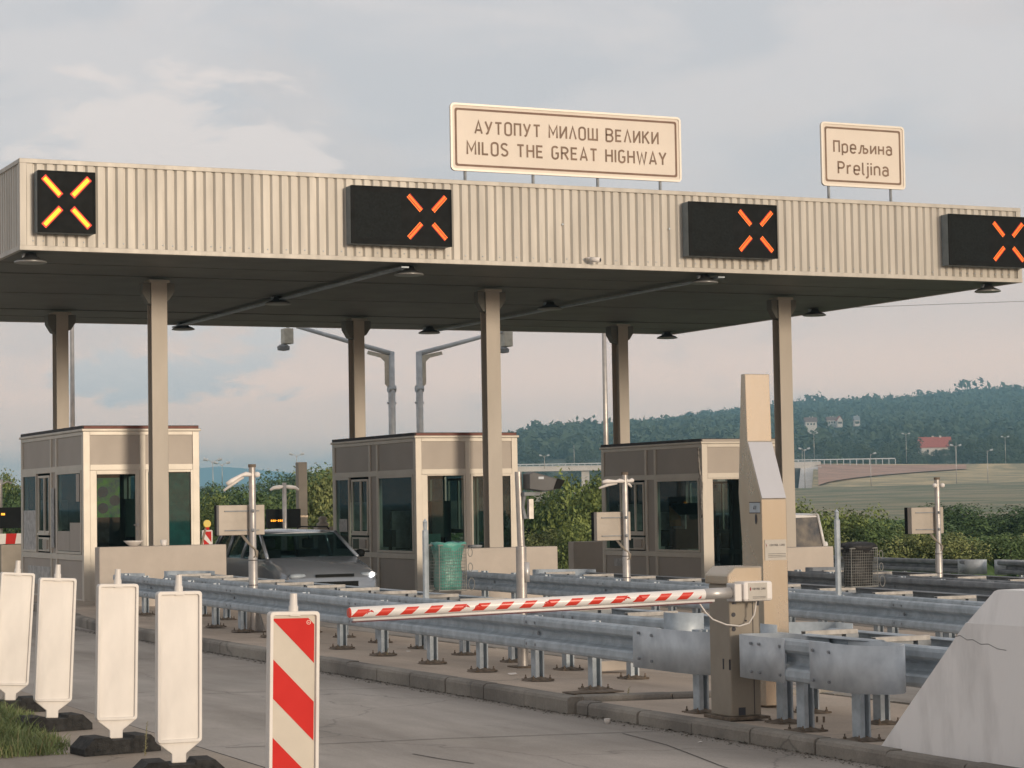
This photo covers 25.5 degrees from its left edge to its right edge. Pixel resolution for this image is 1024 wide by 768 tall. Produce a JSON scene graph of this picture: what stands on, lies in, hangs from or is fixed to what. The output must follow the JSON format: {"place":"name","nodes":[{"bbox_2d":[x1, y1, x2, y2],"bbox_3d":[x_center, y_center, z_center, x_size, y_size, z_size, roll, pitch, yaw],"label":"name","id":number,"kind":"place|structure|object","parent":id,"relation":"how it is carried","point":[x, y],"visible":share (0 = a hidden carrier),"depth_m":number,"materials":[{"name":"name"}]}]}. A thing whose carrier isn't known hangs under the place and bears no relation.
{"place":"outdoors","nodes":[
{"label":"outdoors","id":0,"kind":"place"},
{"bbox_2d":[0,690,262,767],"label":"verge pavement","id":1,"kind":"structure","parent":0,"point":[125,760],"depth_m":16.29,"materials":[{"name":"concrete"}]},
{"bbox_2d":[0,560,45,711],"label":"marker board","id":2,"kind":"object","parent":1,"relation":"on","point":[16,599],"visible":0.98,"depth_m":20.14,"materials":[{"name":"white plastic"}]},
{"bbox_2d":[0,698,70,757],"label":"grass","id":3,"kind":"structure","parent":1,"relation":"on","point":[17,740],"depth_m":17.01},
{"bbox_2d":[12,565,92,731],"bbox_3d":[-3.744,2.139,18.375,0.600,1.339,0.285,1,-3,-31],"label":"marker board","id":4,"kind":"object","parent":1,"relation":"on","point":[54,645],"visible":0.96,"depth_m":18.37,"materials":[{"name":"white plastic"}]},
{"bbox_2d":[70,569,160,756],"bbox_3d":[-2.923,2.036,16.664,0.600,1.340,0.285,1,-4,-33],"label":"marker board","id":5,"kind":"object","parent":1,"relation":"on","point":[116,662],"visible":0.99,"depth_m":16.64,"materials":[{"name":"white plastic"}]},
{"bbox_2d":[133,575,224,767],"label":"marker board","id":6,"kind":"object","parent":1,"relation":"on","point":[178,673],"visible":1,"depth_m":15.00,"materials":[{"name":"white plastic"}]},
{"bbox_2d":[265,593,319,767],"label":"marker board","id":7,"kind":"object","parent":1,"relation":"on","point":[292,682],"visible":1,"depth_m":13.07,"materials":[{"name":"white plastic"}]},
{"bbox_2d":[199,467,292,485],"bbox_3d":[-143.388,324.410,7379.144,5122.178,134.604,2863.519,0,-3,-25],"label":"hills","id":8,"kind":"structure","parent":0,"point":[210,474],"depth_m":7227.67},
{"bbox_2d":[295,462,307,528],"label":"ticket column","id":9,"kind":"structure","parent":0,"point":[301,485],"depth_m":63.62,"materials":[{"name":"paint"}]},
{"bbox_2d":[34,595,795,698],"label":"pavement","id":10,"kind":"structure","parent":0,"point":[656,681],"depth_m":23.88,"materials":[{"name":"concrete"}]},
{"bbox_2d":[19,425,200,600],"bbox_3d":[-7.932,2.525,44.261,2.300,3.250,5.023,0,-3,-25],"label":"toll booth","id":11,"kind":"object","parent":10,"relation":"on","point":[84,491],"visible":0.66,"depth_m":42.32,"materials":[{"name":"metal"}]},
{"bbox_2d":[22,474,38,551],"bbox_3d":[-9.658,2.588,45.363,0.047,1.545,1.180,0,-3,-25],"label":"window","id":12,"kind":"structure","parent":11,"relation":"in","point":[29,482],"depth_m":45.36,"materials":[{"name":"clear glass"}]},
{"bbox_2d":[37,475,49,534],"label":"service window","id":13,"kind":"structure","parent":11,"relation":"in","point":[43,481],"depth_m":44.23,"materials":[{"name":"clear glass"}]},
{"bbox_2d":[56,471,81,554],"bbox_3d":[-8.321,2.419,42.541,0.047,1.545,1.845,0,-3,-25],"label":"window","id":14,"kind":"structure","parent":11,"relation":"in","point":[68,511],"depth_m":42.66,"materials":[{"name":"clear glass"}]},
{"bbox_2d":[90,470,139,599],"bbox_3d":[-7.328,2.778,41.811,0.940,2.370,0.113,0,-3,-25],"label":"door","id":15,"kind":"structure","parent":11,"relation":"in","point":[114,494],"depth_m":41.84,"materials":[{"name":"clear glass"}]},
{"bbox_2d":[146,469,193,545],"bbox_3d":[-6.398,2.374,42.273,0.910,1.545,0.047,0,-3,-25],"label":"window","id":16,"kind":"structure","parent":11,"relation":"in","point":[181,532],"depth_m":42.36,"materials":[{"name":"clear glass"}]},
{"bbox_2d":[95,544,225,605],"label":"concrete wall","id":17,"kind":"structure","parent":10,"relation":"on","point":[153,561],"depth_m":39.22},
{"bbox_2d":[214,464,266,632],"bbox_3d":[-3.583,2.186,30.121,0.644,2.232,0.437,0,-3,-25],"label":"sign pole","id":18,"kind":"object","parent":10,"relation":"on","point":[242,520],"visible":0.97,"depth_m":30.12,"materials":[{"name":"metal"}]},
{"bbox_2d":[164,571,709,679],"bbox_3d":[-1.798,2.884,28.721,0.889,0.674,18.248,0,-3,-23],"label":"guardrail","id":19,"kind":"object","parent":10,"relation":"on","point":[677,620],"visible":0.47,"depth_m":25.77,"materials":[{"name":"metal"}]},
{"bbox_2d":[422,519,474,649],"bbox_3d":[-0.750,2.296,26.080,0.583,1.500,0.329,0,-3,-25],"label":"litter bin","id":20,"kind":"object","parent":10,"relation":"on","point":[448,570],"visible":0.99,"depth_m":25.98,"materials":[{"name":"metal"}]},
{"bbox_2d":[507,472,564,667],"bbox_3d":[0.247,1.881,23.026,0.550,1.981,0.290,0,-3,-25],"label":"camera pole","id":21,"kind":"object","parent":10,"relation":"on","point":[535,481],"visible":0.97,"depth_m":22.96,"materials":[{"name":"metal"}]},
{"bbox_2d":[21,603,934,767],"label":"road","id":22,"kind":"structure","parent":0,"point":[382,714],"depth_m":17.95,"materials":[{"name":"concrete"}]},
{"bbox_2d":[0,533,20,572],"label":"striped barricade","id":23,"kind":"object","parent":22,"relation":"on","point":[10,555],"visible":0.5,"depth_m":59.44,"materials":[{"name":"white plastic"}]},
{"bbox_2d":[0,507,20,544],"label":"message board","id":24,"kind":"object","parent":22,"relation":"on","point":[10,517],"visible":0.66,"depth_m":59.88,"materials":[{"name":"metal"}]},
{"bbox_2d":[266,509,300,528],"bbox_3d":[-6.380,4.489,63.195,0.970,1.990,0.204,0,-3,-25],"label":"message board","id":25,"kind":"object","parent":22,"relation":"on","point":[274,519],"visible":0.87,"depth_m":63.10,"materials":[{"name":"metal"}]},
{"bbox_2d":[269,483,298,528],"bbox_3d":[-6.295,4.096,62.707,0.871,2.720,0.120,0,-3,-25],"label":"camera pole","id":26,"kind":"object","parent":22,"relation":"on","point":[284,487],"visible":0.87,"depth_m":62.70,"materials":[{"name":"metal"}]},
{"bbox_2d":[215,526,376,586],"bbox_3d":[-4.078,3.411,42.040,2.220,1.514,4.570,0,-3,-25],"label":"parked car","id":27,"kind":"object","parent":22,"relation":"on","point":[328,556],"visible":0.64,"depth_m":41.13,"materials":[{"name":"paint"}]},
{"bbox_2d":[33,602,582,713],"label":"kerb","id":28,"kind":"structure","parent":22,"relation":"on","point":[562,703],"depth_m":22.03,"materials":[{"name":"concrete"}]},
{"bbox_2d":[277,327,396,434],"bbox_3d":[-4.504,1.893,58.700,3.280,6.846,0.323,0,-3,-25],"label":"camera mast","id":29,"kind":"object","parent":22,"relation":"on","point":[387,357],"visible":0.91,"depth_m":59.32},
{"bbox_2d":[22,635,726,767],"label":"road joints","id":30,"kind":"object","parent":22,"relation":"on","point":[399,740],"visible":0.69,"depth_m":16.96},
{"bbox_2d":[76,629,889,767],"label":"gutter grit","id":31,"kind":"object","parent":22,"relation":"on","point":[330,673],"visible":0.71,"depth_m":19.17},
{"bbox_2d":[320,624,832,693],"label":"kerb","id":32,"kind":"structure","parent":22,"relation":"on","point":[497,648],"depth_m":27.06,"materials":[{"name":"concrete"}]},
{"bbox_2d":[577,687,820,701],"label":"kerb","id":33,"kind":"structure","parent":22,"relation":"on","point":[639,696],"depth_m":19.37,"materials":[{"name":"concrete"}]},
{"bbox_2d":[576,700,1017,767],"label":"kerb","id":34,"kind":"structure","parent":22,"relation":"on","point":[853,751],"depth_m":16.20,"materials":[{"name":"concrete"}]},
{"bbox_2d":[796,513,827,546],"bbox_3d":[5.438,3.865,51.756,2.140,1.847,4.420,0,-3,-25],"label":"van","id":35,"kind":"object","parent":22,"relation":"on","point":[809,531],"visible":0.05,"depth_m":50.46,"materials":[{"name":"paint"}]},
{"bbox_2d":[994,560,1023,576],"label":"guardrail","id":36,"kind":"object","parent":22,"relation":"on","point":[1008,567],"visible":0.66,"depth_m":52.45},
{"bbox_2d":[0,0,1023,488],"label":"sky","id":37,"kind":"structure","parent":0,"point":[353,87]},
{"bbox_2d":[200,427,1023,576],"bbox_3d":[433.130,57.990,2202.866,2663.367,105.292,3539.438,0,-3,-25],"label":"terrain","id":38,"kind":"structure","parent":0,"point":[999,486],"depth_m":478.06,"materials":[{"name":"plant"}]},
{"bbox_2d":[0,468,20,544],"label":"tree","id":39,"kind":"object","parent":38,"relation":"on","point":[5,478],"visible":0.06,"depth_m":99.63,"materials":[{"name":"green plant"}]},
{"bbox_2d":[2,483,20,544],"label":"tree","id":40,"kind":"object","parent":38,"relation":"on","point":[14,502],"visible":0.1,"depth_m":95.50,"materials":[{"name":"green plant"}]},
{"bbox_2d":[70,326,74,426],"bbox_3d":[-11.813,0.896,60.838,0.148,9.500,0.148,-1,-3,-3],"label":"lamp post","id":41,"kind":"object","parent":38,"relation":"on","point":[72,397],"visible":0.31,"depth_m":60.85,"materials":[{"name":"metal"}]},
{"bbox_2d":[200,487,232,544],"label":"bush","id":42,"kind":"object","parent":38,"relation":"on","point":[209,506],"visible":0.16,"depth_m":77.47,"materials":[{"name":"green plant"}]},
{"bbox_2d":[200,482,248,523],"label":"bush","id":43,"kind":"object","parent":38,"relation":"on","point":[234,496],"visible":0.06,"depth_m":83.47,"materials":[{"name":"green plant"}]},
{"bbox_2d":[200,483,295,542],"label":"bush","id":44,"kind":"object","parent":38,"relation":"on","point":[275,504],"visible":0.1,"depth_m":75.61,"materials":[{"name":"green plant"}]},
{"bbox_2d":[256,467,324,495],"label":"tree","id":45,"kind":"object","parent":38,"relation":"on","point":[277,481],"visible":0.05,"depth_m":239.26,"materials":[{"name":"green plant"}]},
{"bbox_2d":[287,463,332,528],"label":"bush","id":46,"kind":"object","parent":38,"relation":"on","point":[326,497],"visible":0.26,"depth_m":75.72,"materials":[{"name":"green plant"}]},
{"bbox_2d":[522,488,570,546],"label":"bush","id":47,"kind":"object","parent":38,"relation":"on","point":[528,524],"visible":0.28,"depth_m":73.52,"materials":[{"name":"green plant"}]},
{"bbox_2d":[524,526,572,568],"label":"bush","id":48,"kind":"object","parent":38,"relation":"on","point":[535,541],"visible":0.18,"depth_m":65.89,"materials":[{"name":"green plant"}]},
{"bbox_2d":[525,466,601,560],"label":"bush","id":49,"kind":"object","parent":38,"relation":"on","point":[592,502],"visible":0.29,"depth_m":71.38,"materials":[{"name":"green plant"}]},
{"bbox_2d":[552,516,591,568],"bbox_3d":[1.983,4.967,64.905,2.331,2.430,2.133,0,-3,-25],"label":"bush","id":50,"kind":"object","parent":38,"relation":"on","point":[568,530],"visible":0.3,"depth_m":64.53,"materials":[{"name":"green plant"}]},
{"bbox_2d":[602,333,608,444],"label":"lamp post","id":51,"kind":"object","parent":38,"relation":"on","point":[605,400],"visible":0.31,"depth_m":67.74,"materials":[{"name":"metal"}]},
{"bbox_2d":[518,458,895,491],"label":"road bridge","id":52,"kind":"structure","parent":38,"relation":"on","point":[802,479],"depth_m":711.54,"materials":[{"name":"concrete"}]},
{"bbox_2d":[508,377,1023,463],"bbox_3d":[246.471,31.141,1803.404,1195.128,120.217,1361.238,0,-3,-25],"label":"forest","id":53,"kind":"object","parent":38,"relation":"on","point":[975,413],"visible":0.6,"depth_m":1404.50,"materials":[{"name":"green plant"}]},
{"bbox_2d":[795,496,834,540],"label":"bush","id":54,"kind":"object","parent":38,"relation":"on","point":[823,523],"visible":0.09,"depth_m":71.38,"materials":[{"name":"green plant"}]},
{"bbox_2d":[807,437,834,462],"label":"tree","id":55,"kind":"object","parent":38,"relation":"on","point":[817,444],"visible":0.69,"depth_m":896.92,"materials":[{"name":"green plant"}]},
{"bbox_2d":[821,502,904,556],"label":"bush","id":56,"kind":"object","parent":38,"relation":"on","point":[851,526],"visible":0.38,"depth_m":71.56,"materials":[{"name":"green plant"}]},
{"bbox_2d":[854,515,913,556],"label":"bush","id":57,"kind":"object","parent":38,"relation":"on","point":[873,535],"visible":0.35,"depth_m":69.60,"materials":[{"name":"green plant"}]},
{"bbox_2d":[880,440,913,463],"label":"tree","id":58,"kind":"object","parent":38,"relation":"on","point":[898,446],"visible":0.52,"depth_m":872.88,"materials":[{"name":"green plant"}]},
{"bbox_2d":[894,436,923,463],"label":"tree","id":59,"kind":"object","parent":38,"relation":"on","point":[914,440],"visible":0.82,"depth_m":875.19,"materials":[{"name":"green plant"}]},
{"bbox_2d":[833,555,986,573],"bbox_3d":[3.269,6.135,80.800,0.982,0.901,57.337,0,-3,-15],"label":"guardrail","id":60,"kind":"object","parent":38,"relation":"on","point":[968,566],"visible":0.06,"depth_m":54.97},
{"bbox_2d":[874,531,947,558],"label":"bush","id":61,"kind":"object","parent":38,"relation":"on","point":[907,549],"visible":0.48,"depth_m":67.30,"materials":[{"name":"green plant"}]},
{"bbox_2d":[822,517,1023,575],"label":"scrub","id":62,"kind":"object","parent":38,"relation":"on","point":[990,570],"visible":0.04,"depth_m":95.01,"materials":[{"name":"green plant"}]},
{"bbox_2d":[917,435,951,455],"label":"house","id":63,"kind":"structure","parent":38,"relation":"on","point":[931,444],"depth_m":997.05,"materials":[{"name":"red tile"}]},
{"bbox_2d":[915,530,1000,564],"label":"bush","id":64,"kind":"object","parent":38,"relation":"on","point":[952,550],"visible":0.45,"depth_m":66.69,"materials":[{"name":"green plant"}]},
{"bbox_2d":[917,500,1006,537],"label":"bush","id":65,"kind":"object","parent":38,"relation":"on","point":[965,520],"visible":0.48,"depth_m":99.08,"materials":[{"name":"green plant"}]},
{"bbox_2d":[970,443,1008,463],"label":"tree","id":66,"kind":"object","parent":38,"relation":"on","point":[984,457],"visible":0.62,"depth_m":819.56,"materials":[{"name":"green plant"}]},
{"bbox_2d":[975,529,1023,576],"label":"bush","id":67,"kind":"object","parent":38,"relation":"on","point":[1009,550],"visible":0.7,"depth_m":66.58,"materials":[{"name":"green plant"}]},
{"bbox_2d":[985,432,1015,462],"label":"tree","id":68,"kind":"object","parent":38,"relation":"on","point":[1003,439],"visible":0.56,"depth_m":862.39,"materials":[{"name":"green plant"}]},
{"bbox_2d":[991,504,1023,535],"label":"bush","id":69,"kind":"object","parent":38,"relation":"on","point":[1018,527],"visible":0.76,"depth_m":99.67,"materials":[{"name":"green plant"}]},
{"bbox_2d":[995,445,1023,463],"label":"tree","id":70,"kind":"object","parent":38,"relation":"on","point":[1013,459],"visible":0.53,"depth_m":840.98,"materials":[{"name":"green plant"}]},
{"bbox_2d":[602,694,908,744],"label":"pavement","id":71,"kind":"structure","parent":0,"point":[837,724],"depth_m":18.11,"materials":[{"name":"concrete"}]},
{"bbox_2d":[113,573,711,713],"bbox_3d":[-2.438,2.849,27.513,0.642,0.664,21.198,0,-3,-22],"label":"guardrail","id":72,"kind":"object","parent":71,"relation":"on","point":[595,642],"visible":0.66,"depth_m":21.30,"materials":[{"name":"metal"}]},
{"bbox_2d":[347,565,771,720],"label":"barrier gate","id":73,"kind":"structure","parent":71,"relation":"on","point":[732,595],"depth_m":17.23,"materials":[{"name":"metal"}]},
{"bbox_2d":[739,374,788,705],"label":"ticket column","id":74,"kind":"structure","parent":71,"relation":"on","point":[762,499],"depth_m":18.72,"materials":[{"name":"metal"}]},
{"bbox_2d":[739,633,905,741],"bbox_3d":[2.275,2.186,16.414,0.618,0.684,1.975,0,-3,-25],"label":"guardrail","id":75,"kind":"object","parent":71,"relation":"on","point":[860,670],"visible":0.98,"depth_m":16.10,"materials":[{"name":"metal"}]},
{"bbox_2d":[760,622,954,724],"bbox_3d":[3.409,2.176,16.355,0.794,0.698,5.484,0,-3,-24],"label":"guardrail","id":76,"kind":"object","parent":71,"relation":"on","point":[924,654],"visible":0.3,"depth_m":17.20,"materials":[{"name":"metal"}]},
{"bbox_2d":[882,589,1023,767],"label":"concrete block","id":77,"kind":"structure","parent":71,"relation":"on","point":[967,703],"depth_m":14.31,"materials":[{"name":"grey"}]},
{"bbox_2d":[595,604,956,635],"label":"pavement","id":78,"kind":"structure","parent":0,"point":[854,627],"depth_m":31.64,"materials":[{"name":"concrete"}]},
{"bbox_2d":[330,432,518,593],"bbox_3d":[-1.865,2.706,46.937,2.300,3.250,4.660,0,-3,-25],"label":"toll booth","id":79,"kind":"object","parent":78,"relation":"on","point":[392,492],"visible":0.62,"depth_m":45.16,"materials":[{"name":"metal"}]},
{"bbox_2d":[335,478,350,545],"bbox_3d":[-3.588,2.769,48.034,0.047,1.545,0.830,0,-3,-25],"label":"window","id":80,"kind":"structure","parent":79,"relation":"in","point":[342,485],"depth_m":48.00,"materials":[{"name":"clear glass"}]},
{"bbox_2d":[351,479,368,534],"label":"service window","id":81,"kind":"structure","parent":79,"relation":"in","point":[359,487],"depth_m":47.05,"materials":[{"name":"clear glass"}]},
{"bbox_2d":[377,475,413,552],"bbox_3d":[-2.326,2.610,45.369,0.047,1.545,1.845,0,-3,-25],"label":"window","id":82,"kind":"structure","parent":79,"relation":"in","point":[395,494],"depth_m":45.36,"materials":[{"name":"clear glass"}]},
{"bbox_2d":[422,474,465,593],"bbox_3d":[-1.344,2.970,44.663,0.940,2.370,0.060,0,-3,-25],"label":"door","id":83,"kind":"structure","parent":79,"relation":"in","point":[443,495],"depth_m":44.68,"materials":[{"name":"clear glass"}]},
{"bbox_2d":[471,474,512,547],"bbox_3d":[-0.403,2.564,45.102,0.910,1.545,0.047,0,-3,-25],"label":"window","id":84,"kind":"structure","parent":79,"relation":"in","point":[477,512],"depth_m":45.02,"materials":[{"name":"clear glass"}]},
{"bbox_2d":[455,546,557,598],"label":"concrete wall","id":85,"kind":"structure","parent":78,"relation":"on","point":[497,560],"depth_m":42.06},
{"bbox_2d":[591,472,633,607],"bbox_3d":[1.599,2.495,35.021,0.629,2.252,0.390,0,-3,-25],"label":"sign pole","id":86,"kind":"object","parent":78,"relation":"on","point":[607,526],"visible":0.96,"depth_m":35.01,"materials":[{"name":"metal"}]},
{"bbox_2d":[462,570,980,637],"bbox_3d":[2.998,2.957,29.501,0.638,0.635,23.178,0,-3,-19],"label":"guardrail","id":87,"kind":"object","parent":78,"relation":"on","point":[948,620],"visible":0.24,"depth_m":27.46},
{"bbox_2d":[532,569,990,636],"bbox_3d":[4.344,2.940,29.448,1.547,0.710,21.300,0,-3,-18],"label":"guardrail","id":88,"kind":"object","parent":78,"relation":"on","point":[942,597],"visible":0.18,"depth_m":30.01,"materials":[{"name":"metal"}]},
{"bbox_2d":[834,509,884,594],"bbox_3d":[4.352,2.397,28.494,0.633,1.660,0.334,0,-3,-25],"label":"litter bin","id":89,"kind":"object","parent":78,"relation":"on","point":[857,559],"visible":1,"depth_m":28.38,"materials":[{"name":"metal"}]},
{"bbox_2d":[818,464,965,484],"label":"bare slope","id":90,"kind":"structure","parent":0,"point":[829,472],"depth_m":687.37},
{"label":"pavement","id":91,"kind":"structure","parent":0,"visible":0},
{"bbox_2d":[415,331,512,431],"bbox_3d":[-1.259,1.909,60.236,2.820,6.866,0.323,0,-3,-25],"label":"camera mast","id":92,"kind":"object","parent":91,"relation":"on","point":[506,341],"visible":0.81,"depth_m":59.84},
{"bbox_2d":[0,158,1022,547],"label":"toll canopy","id":93,"kind":"object","parent":91,"relation":"on","point":[160,250],"visible":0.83,"depth_m":42.58,"materials":[{"name":"metal"}]},
{"bbox_2d":[14,253,46,264],"bbox_3d":[-7.895,-2.061,37.107,0.524,0.162,0.524,0,-3,-25],"label":"ceiling lamp","id":94,"kind":"object","parent":93,"relation":"attached to","point":[29,259],"visible":1,"depth_m":37.00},
{"bbox_2d":[34,170,95,234],"bbox_3d":[-7.265,-2.941,36.767,0.953,1.008,0.247,0,-3,-25],"label":"lane signal","id":95,"kind":"object","parent":93,"relation":"attached to","point":[65,202],"visible":1,"depth_m":36.66,"materials":[{"name":"black"}]},
{"bbox_2d":[346,185,451,247],"bbox_3d":[-1.957,-2.898,39.278,1.888,1.008,0.247,0,-3,-25],"label":"lane signal","id":96,"kind":"object","parent":93,"relation":"attached to","point":[396,216],"visible":1,"depth_m":39.15,"materials":[{"name":"black"}]},
{"bbox_2d":[449,102,681,189],"bbox_3d":[1.016,-4.222,41.317,4.704,1.557,0.108,0,-3,-25],"label":"highway name sign","id":97,"kind":"object","parent":93,"relation":"on","point":[532,142],"visible":0.98,"depth_m":41.25,"materials":[{"name":"metal"}]},
{"bbox_2d":[682,201,777,259],"bbox_3d":[4.063,-2.850,42.127,1.908,1.008,0.247,0,-3,-25],"label":"lane signal","id":98,"kind":"object","parent":93,"relation":"attached to","point":[728,230],"visible":1,"depth_m":41.99,"materials":[{"name":"black"}]},
{"bbox_2d":[820,122,905,201],"bbox_3d":[6.822,-4.268,44.070,1.934,1.582,0.108,0,-3,-25],"label":"place name sign","id":99,"kind":"object","parent":93,"relation":"on","point":[861,155],"visible":0.98,"depth_m":44.04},
{"bbox_2d":[941,214,1023,268],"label":"lane signal","id":100,"kind":"object","parent":93,"relation":"attached to","point":[984,241],"visible":1,"depth_m":44.46,"materials":[{"name":"black"}]},
{"bbox_2d":[568,541,602,572],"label":"concrete wall","id":101,"kind":"structure","parent":91,"relation":"on","point":[585,554],"depth_m":54.25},
{"bbox_2d":[599,438,774,577],"bbox_3d":[3.998,2.890,49.664,2.326,3.250,4.630,0,-3,-25],"label":"toll booth","id":102,"kind":"object","parent":91,"relation":"on","point":[683,506],"visible":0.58,"depth_m":48.19,"materials":[{"name":"metal"}]},
{"bbox_2d":[604,483,622,549],"bbox_3d":[2.282,2.954,50.776,0.047,1.545,0.780,0,-3,-25],"label":"window","id":103,"kind":"structure","parent":102,"relation":"in","point":[612,494],"depth_m":50.79,"materials":[{"name":"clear glass"}]},
{"bbox_2d":[628,482,645,534],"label":"service window","id":104,"kind":"structure","parent":102,"relation":"in","point":[636,493],"depth_m":49.77,"materials":[{"name":"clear glass"}]},
{"bbox_2d":[655,478,700,551],"bbox_3d":[3.533,2.796,48.134,0.047,1.545,1.845,0,-3,-25],"label":"window","id":105,"kind":"structure","parent":102,"relation":"in","point":[677,500],"depth_m":48.12,"materials":[{"name":"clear glass"}]},
{"bbox_2d":[708,478,742,568],"bbox_3d":[4.515,3.156,47.428,0.940,2.370,0.060,0,-3,-25],"label":"door","id":106,"kind":"structure","parent":102,"relation":"in","point":[725,534],"depth_m":47.40,"materials":[{"name":"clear glass"}]},
{"bbox_2d":[787,546,833,571],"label":"concrete wall","id":107,"kind":"structure","parent":91,"relation":"on","point":[800,558],"depth_m":44.92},
{"bbox_2d":[788,570,1023,594],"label":"guardrail","id":108,"kind":"object","parent":91,"relation":"on","point":[933,585],"visible":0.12,"depth_m":35.65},
{"bbox_2d":[805,567,1023,583],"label":"guardrail","id":109,"kind":"object","parent":91,"relation":"on","point":[980,578],"visible":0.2,"depth_m":38.06,"materials":[{"name":"metal"}]},
{"bbox_2d":[904,477,944,576],"bbox_3d":[7.124,2.732,38.743,0.664,2.262,0.410,0,-3,-25],"label":"sign pole","id":110,"kind":"object","parent":91,"relation":"on","point":[923,520],"visible":0.94,"depth_m":38.73,"materials":[{"name":"metal"}]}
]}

